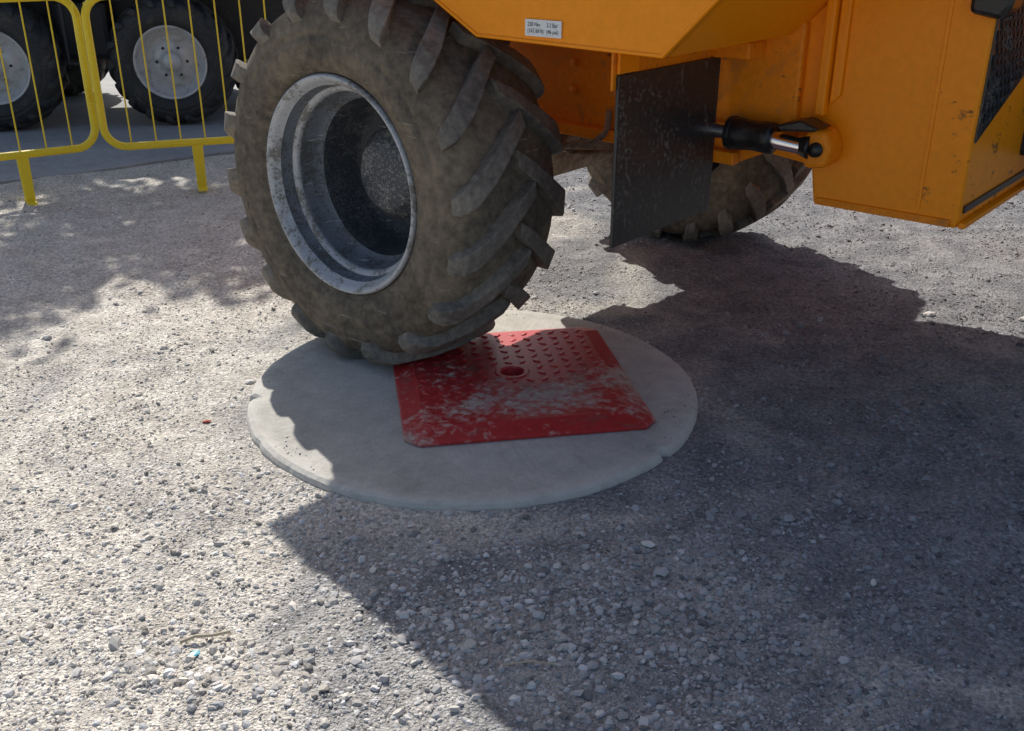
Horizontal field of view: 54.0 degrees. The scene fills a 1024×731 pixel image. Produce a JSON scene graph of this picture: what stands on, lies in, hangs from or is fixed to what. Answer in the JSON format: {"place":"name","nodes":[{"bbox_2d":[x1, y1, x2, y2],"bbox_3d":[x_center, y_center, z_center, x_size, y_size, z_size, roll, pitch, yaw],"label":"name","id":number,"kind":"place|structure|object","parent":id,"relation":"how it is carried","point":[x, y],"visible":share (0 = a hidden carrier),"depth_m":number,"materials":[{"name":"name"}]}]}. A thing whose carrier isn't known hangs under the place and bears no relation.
{"place":"outdoors","nodes":[
{"label":"outdoors","id":0,"kind":"place"},
{"bbox_2d":[0,72,238,183],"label":"concrete pavement","id":1,"kind":"structure","parent":0,"point":[100,154],"depth_m":6.99,"materials":[{"name":"grey concrete"}]},
{"bbox_2d":[0,0,284,130],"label":"parked dumper","id":2,"kind":"object","parent":1,"relation":"on","point":[13,46],"visible":0.73,"depth_m":7.22,"materials":[{"name":"rubber"}]},
{"bbox_2d":[0,154,1023,730],"bbox_3d":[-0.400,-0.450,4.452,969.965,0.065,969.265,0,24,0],"label":"ground","id":3,"kind":"structure","parent":0,"point":[66,302],"depth_m":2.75,"materials":[{"name":"grey gravel"}]},
{"bbox_2d":[0,0,98,205],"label":"pedestrian barrier","id":4,"kind":"object","parent":3,"relation":"on","point":[22,160],"visible":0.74,"depth_m":5.30,"materials":[{"name":"yellow metal"}]},
{"bbox_2d":[71,0,265,190],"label":"pedestrian barrier","id":5,"kind":"object","parent":3,"relation":"on","point":[196,144],"visible":0.48,"depth_m":5.42,"materials":[{"name":"yellow metal"}]},
{"bbox_2d":[189,650,199,656],"bbox_3d":[-0.660,0.599,2.084,0.018,0.005,0.032,16,28,31],"label":"blue plastic scrap","id":6,"kind":"object","parent":3,"relation":"on","point":[195,653],"visible":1,"depth_m":2.08,"materials":[{"name":"blue plastic"}]},
{"bbox_2d":[179,630,230,643],"bbox_3d":[-0.650,0.574,2.132,0.105,0.014,0.012,-6,25,-13],"label":"stick","id":7,"kind":"object","parent":3,"relation":"on","point":[204,635],"visible":1,"depth_m":2.13,"materials":[{"name":"brown wood"}]},
{"bbox_2d":[214,665,222,669],"bbox_3d":[-0.599,0.616,2.048,0.022,0.009,0.014,-4,24,-9],"label":"pale rock","id":8,"kind":"object","parent":3,"relation":"on","point":[217,667],"visible":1,"depth_m":2.05,"materials":[{"name":"stone"}]},
{"bbox_2d":[245,379,255,383],"bbox_3d":[-0.861,0.053,3.308,0.034,0.014,0.020,-9,26,-20],"label":"pale rock","id":9,"kind":"object","parent":3,"relation":"on","point":[250,381],"visible":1,"depth_m":3.30,"materials":[{"name":"stone"}]},
{"bbox_2d":[247,310,697,510],"bbox_3d":[-0.122,0.099,3.246,1.433,0.078,1.433,0,24,0],"label":"concrete disc","id":10,"kind":"object","parent":3,"relation":"on","point":[341,414],"visible":0.55,"depth_m":2.87,"materials":[{"name":"grey concrete"}]},
{"bbox_2d":[393,327,655,446],"bbox_3d":[0.000,0.033,3.249,0.746,0.036,0.798,-4,24,-9],"label":"red cover plate","id":11,"kind":"object","parent":10,"relation":"on","point":[509,385],"visible":0.93,"depth_m":3.11,"materials":[{"name":"plastic"}]},
{"bbox_2d":[502,660,555,665],"bbox_3d":[0.035,0.607,2.050,0.111,0.008,0.011,-1,24,-2],"label":"twig","id":12,"kind":"object","parent":3,"relation":"on","point":[528,661],"visible":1,"depth_m":2.05,"materials":[{"name":"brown wood"}]},
{"bbox_2d":[224,0,1023,365],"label":"site dumper","id":13,"kind":"object","parent":3,"relation":"on","point":[396,186],"visible":1,"depth_m":2.94,"materials":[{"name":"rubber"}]},
{"bbox_2d":[641,540,655,547],"bbox_3d":[0.330,0.433,2.437,0.038,0.013,0.022,12,27,25],"label":"pale rock","id":14,"kind":"object","parent":3,"relation":"on","point":[648,543],"visible":1,"depth_m":2.43,"materials":[{"name":"stone"}]},
{"bbox_2d":[870,578,876,586],"bbox_3d":[0.840,0.504,2.337,0.014,0.010,0.027,8,25,18],"label":"pale rock","id":15,"kind":"object","parent":3,"relation":"on","point":[873,582],"visible":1,"depth_m":2.33,"materials":[{"name":"stone"}]},
{"bbox_2d":[923,311,935,316],"bbox_3d":[1.601,-0.196,3.853,0.050,0.019,0.032,0,24,0],"label":"pale rock","id":16,"kind":"object","parent":3,"relation":"on","point":[929,313],"visible":1,"depth_m":3.85,"materials":[{"name":"stone"}]}
]}

